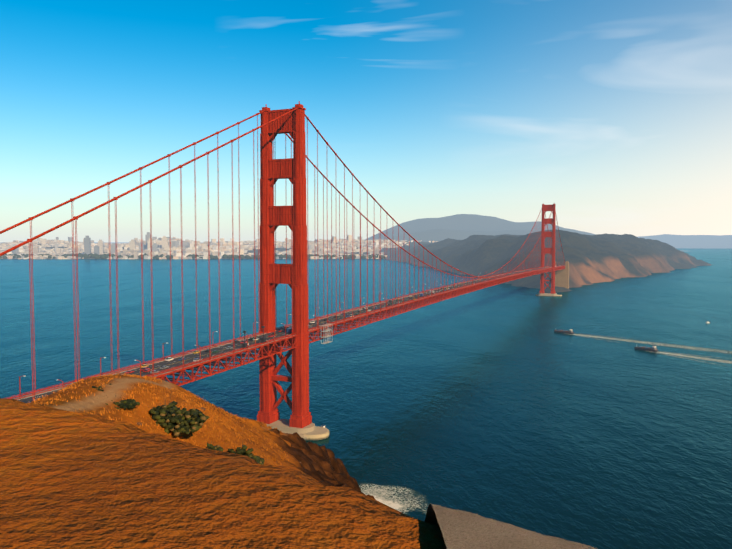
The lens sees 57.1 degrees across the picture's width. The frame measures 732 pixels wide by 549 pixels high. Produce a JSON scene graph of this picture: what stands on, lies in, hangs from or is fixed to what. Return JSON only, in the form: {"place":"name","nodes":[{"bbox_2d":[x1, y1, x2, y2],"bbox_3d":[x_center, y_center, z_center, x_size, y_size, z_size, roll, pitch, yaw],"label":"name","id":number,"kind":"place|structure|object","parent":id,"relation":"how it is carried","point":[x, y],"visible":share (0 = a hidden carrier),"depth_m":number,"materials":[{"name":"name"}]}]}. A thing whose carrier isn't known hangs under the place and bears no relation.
{"place":"outdoors","nodes":[
{"label":"outdoors","id":0,"kind":"place"},
{"bbox_2d":[7,241,430,258],"bbox_3d":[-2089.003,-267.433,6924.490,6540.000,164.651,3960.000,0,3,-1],"label":"city ground","id":1,"kind":"structure","parent":0,"point":[257,251],"depth_m":5923.76,"materials":[{"name":"grey"}]},
{"bbox_2d":[0,253,385,258],"bbox_3d":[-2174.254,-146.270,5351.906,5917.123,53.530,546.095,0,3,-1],"label":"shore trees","id":2,"kind":"object","parent":1,"relation":"on","point":[106,256],"visible":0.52,"depth_m":5152.33,"materials":[{"name":"green plant"}]},
{"bbox_2d":[0,232,438,258],"bbox_3d":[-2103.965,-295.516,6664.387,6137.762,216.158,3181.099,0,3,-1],"label":"city buildings","id":3,"kind":"structure","parent":1,"relation":"on","point":[165,247],"depth_m":5813.05,"materials":[{"name":"white concrete"}]},
{"bbox_2d":[0,373,446,548],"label":"hill terrain","id":4,"kind":"structure","parent":0,"point":[70,478],"depth_m":8.79,"materials":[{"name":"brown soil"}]},
{"bbox_2d":[87,377,264,464],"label":"bushes","id":5,"kind":"object","parent":4,"relation":"on","point":[173,418],"visible":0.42,"depth_m":73.92,"materials":[{"name":"green plant"}]},
{"bbox_2d":[0,101,568,439],"bbox_3d":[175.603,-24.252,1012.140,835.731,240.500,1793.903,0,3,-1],"label":"bridge","id":6,"kind":"structure","parent":0,"point":[274,123],"depth_m":461.08,"materials":[{"name":"red metal"}]},
{"bbox_2d":[242,324,331,348],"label":"scaffolding","id":7,"kind":"object","parent":6,"relation":"attached to","point":[263,340],"visible":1,"depth_m":487.74,"materials":[{"name":"metal"}]},
{"bbox_2d":[14,266,560,402],"bbox_3d":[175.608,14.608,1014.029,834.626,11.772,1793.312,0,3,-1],"label":"bridge roadway","id":8,"kind":"structure","parent":6,"relation":"on","point":[190,357],"depth_m":419.98,"materials":[{"name":"red metal"}]},
{"bbox_2d":[30,265,560,401],"bbox_3d":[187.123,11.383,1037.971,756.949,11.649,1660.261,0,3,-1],"label":"vehicles","id":9,"kind":"object","parent":8,"relation":"on","point":[145,367],"visible":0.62,"depth_m":439.34,"materials":[{"name":"white"}]},
{"bbox_2d":[0,242,731,548],"bbox_3d":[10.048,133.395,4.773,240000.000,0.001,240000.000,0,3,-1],"label":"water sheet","id":10,"kind":"object","parent":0,"point":[481,402],"depth_m":675.83,"materials":[{"name":"blue liquid"}]},
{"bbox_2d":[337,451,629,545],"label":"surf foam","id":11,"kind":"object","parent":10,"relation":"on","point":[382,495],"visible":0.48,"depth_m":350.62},
{"bbox_2d":[554,329,573,333],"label":"cargo ship","id":12,"kind":"object","parent":10,"relation":"on","point":[570,331],"visible":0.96,"depth_m":976.44,"materials":[{"name":"black metal"}]},
{"bbox_2d":[634,344,657,351],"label":"cargo ship","id":13,"kind":"object","parent":10,"relation":"on","point":[654,348],"visible":0.98,"depth_m":820.79,"materials":[{"name":"black metal"}]},
{"bbox_2d":[573,334,731,353],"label":"boat wake","id":14,"kind":"object","parent":10,"relation":"on","point":[667,345],"visible":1,"depth_m":880.84,"materials":[{"name":"liquid"}]},
{"bbox_2d":[658,352,731,363],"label":"boat wake","id":15,"kind":"object","parent":10,"relation":"on","point":[718,360],"visible":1,"depth_m":767.78,"materials":[{"name":"liquid"}]},
{"bbox_2d":[0,0,731,241],"label":"sky","id":16,"kind":"structure","parent":0,"point":[614,114],"materials":[{"name":"blue"}]},
{"bbox_2d":[425,503,596,548],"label":"ground","id":17,"kind":"structure","parent":0,"point":[460,529],"depth_m":7.33,"materials":[{"name":"grey concrete"}]},
{"bbox_2d":[379,229,711,292],"bbox_3d":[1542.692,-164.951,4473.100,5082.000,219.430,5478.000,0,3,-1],"label":"headland terrain","id":18,"kind":"structure","parent":0,"point":[598,258],"depth_m":2772.01,"materials":[{"name":"brown soil"}]},
{"bbox_2d":[365,214,731,251],"bbox_3d":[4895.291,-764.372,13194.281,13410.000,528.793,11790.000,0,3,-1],"label":"distant mountains","id":19,"kind":"structure","parent":0,"point":[460,226],"depth_m":8963.56,"materials":[{"name":"grey stone"}]}
]}

